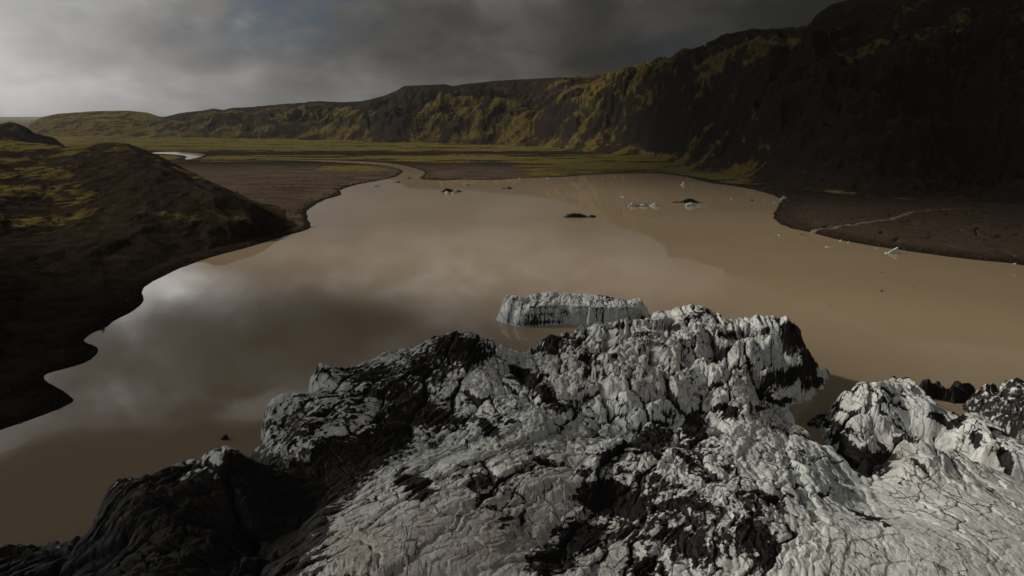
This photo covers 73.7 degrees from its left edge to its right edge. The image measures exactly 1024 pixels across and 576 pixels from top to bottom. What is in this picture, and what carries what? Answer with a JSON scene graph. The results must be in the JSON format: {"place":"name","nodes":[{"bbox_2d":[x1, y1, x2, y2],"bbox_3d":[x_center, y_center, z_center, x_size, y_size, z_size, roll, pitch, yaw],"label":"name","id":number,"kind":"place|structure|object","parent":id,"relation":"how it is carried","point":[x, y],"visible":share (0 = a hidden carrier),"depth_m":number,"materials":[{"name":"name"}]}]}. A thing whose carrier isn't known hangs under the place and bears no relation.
{"place":"outdoors","nodes":[
{"label":"outdoors","id":0,"kind":"place"},
{"bbox_2d":[0,122,63,145],"bbox_3d":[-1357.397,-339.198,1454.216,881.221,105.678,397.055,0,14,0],"label":"peak hill","id":1,"kind":"structure","parent":0,"point":[13,131],"depth_m":1384.88,"materials":[{"name":"green plant"}]},
{"bbox_2d":[23,111,164,136],"bbox_3d":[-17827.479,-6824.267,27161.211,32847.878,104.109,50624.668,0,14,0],"label":"mesa hill","id":2,"kind":"structure","parent":0,"point":[112,123],"depth_m":2945.89,"materials":[{"name":"green plant"}]},
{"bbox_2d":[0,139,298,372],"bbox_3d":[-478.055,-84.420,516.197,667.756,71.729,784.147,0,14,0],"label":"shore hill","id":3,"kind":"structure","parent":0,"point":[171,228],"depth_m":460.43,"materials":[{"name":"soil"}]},
{"bbox_2d":[147,101,374,138],"bbox_3d":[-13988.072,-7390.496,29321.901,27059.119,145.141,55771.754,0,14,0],"label":"hill","id":4,"kind":"structure","parent":0,"point":[287,121],"depth_m":2554.80,"materials":[{"name":"green plant"}]},
{"bbox_2d":[0,0,845,116],"label":"sky","id":5,"kind":"structure","parent":0,"point":[155,57],"materials":[{"name":"grey"}]},
{"bbox_2d":[299,70,616,147],"bbox_3d":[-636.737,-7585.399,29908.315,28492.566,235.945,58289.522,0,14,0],"label":"ridge hill","id":6,"kind":"structure","parent":0,"point":[526,111],"depth_m":2116.47,"materials":[{"name":"green plant"}]},
{"bbox_2d":[0,304,1023,575],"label":"glacier","id":7,"kind":"object","parent":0,"point":[672,442],"visible":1,"depth_m":127.01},
{"bbox_2d":[0,152,1023,546],"bbox_3d":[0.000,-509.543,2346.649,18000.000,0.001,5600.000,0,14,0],"label":"lake water","id":8,"kind":"structure","parent":0,"point":[196,360],"depth_m":303.25,"materials":[{"name":"brown liquid"}]},
{"bbox_2d":[220,434,228,439],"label":"iceberg","id":9,"kind":"object","parent":8,"relation":"on","point":[225,437],"visible":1,"depth_m":173.65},
{"bbox_2d":[441,188,462,191],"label":"iceberg","id":10,"kind":"object","parent":8,"relation":"on","point":[448,190],"visible":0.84,"depth_m":739.00,"materials":[{"name":"black ice"}]},
{"bbox_2d":[496,291,650,326],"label":"iceberg","id":11,"kind":"object","parent":8,"relation":"on","point":[535,309],"visible":0.94,"depth_m":269.63,"materials":[{"name":"grey ice"}]},
{"bbox_2d":[563,213,595,217],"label":"iceberg","id":12,"kind":"object","parent":8,"relation":"on","point":[575,215],"visible":1,"depth_m":552.98,"materials":[{"name":"black ice"}]},
{"bbox_2d":[628,203,648,206],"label":"iceberg","id":13,"kind":"object","parent":8,"relation":"on","point":[638,205],"visible":1,"depth_m":620.11,"materials":[{"name":"white ice"}]},
{"bbox_2d":[671,198,700,202],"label":"iceberg","id":14,"kind":"object","parent":8,"relation":"on","point":[688,200],"visible":0.99,"depth_m":646.49,"materials":[{"name":"black ice"}]},
{"bbox_2d":[685,202,703,205],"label":"iceberg","id":15,"kind":"object","parent":8,"relation":"on","point":[691,204],"visible":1,"depth_m":622.14,"materials":[{"name":"white ice"}]},
{"bbox_2d":[807,414,826,427],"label":"debris bank","id":16,"kind":"structure","parent":8,"relation":"in","point":[816,421],"depth_m":182.39,"materials":[{"name":"black stone"}]},
{"bbox_2d":[836,441,886,469],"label":"debris bank","id":17,"kind":"structure","parent":8,"relation":"in","point":[853,457],"depth_m":160.63,"materials":[{"name":"black stone"}]},
{"bbox_2d":[886,247,897,253],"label":"iceberg","id":18,"kind":"object","parent":8,"relation":"on","point":[894,251],"visible":1,"depth_m":408.62,"materials":[{"name":"white ice"}]},
{"bbox_2d":[820,376,1023,480],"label":"iceberg","id":19,"kind":"object","parent":8,"relation":"on","point":[892,413],"visible":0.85,"depth_m":166.68,"materials":[{"name":"grey ice"}]},
{"bbox_2d":[919,379,962,403],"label":"iceberg","id":20,"kind":"object","parent":8,"relation":"on","point":[951,394],"visible":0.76,"depth_m":197.94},
{"bbox_2d":[952,380,975,402],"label":"iceberg","id":21,"kind":"object","parent":8,"relation":"on","point":[967,390],"visible":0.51,"depth_m":197.85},
{"bbox_2d":[961,378,1023,440],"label":"iceberg","id":22,"kind":"object","parent":8,"relation":"on","point":[1002,406],"visible":0.85,"depth_m":182.74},
{"bbox_2d":[0,117,1023,429],"bbox_3d":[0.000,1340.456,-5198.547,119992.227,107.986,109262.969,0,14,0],"label":"ground","id":23,"kind":"structure","parent":0,"point":[230,161],"depth_m":623.53,"materials":[{"name":"soil"}]},
{"bbox_2d":[0,80,1023,425],"bbox_3d":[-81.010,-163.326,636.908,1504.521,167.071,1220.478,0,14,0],"label":"strewn stones","id":24,"kind":"object","parent":23,"relation":"on","point":[304,218],"visible":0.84,"depth_m":516.60,"materials":[{"name":"brown stone"}]},
{"bbox_2d":[565,0,1023,203],"bbox_3d":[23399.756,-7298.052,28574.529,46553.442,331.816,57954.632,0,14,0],"label":"mountain","id":25,"kind":"structure","parent":0,"point":[923,58],"depth_m":870.86,"materials":[{"name":"soil"}]},
{"bbox_2d":[799,208,959,234],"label":"stream","id":26,"kind":"structure","parent":0,"point":[836,227],"depth_m":513.30,"materials":[{"name":"liquid"}]}
]}

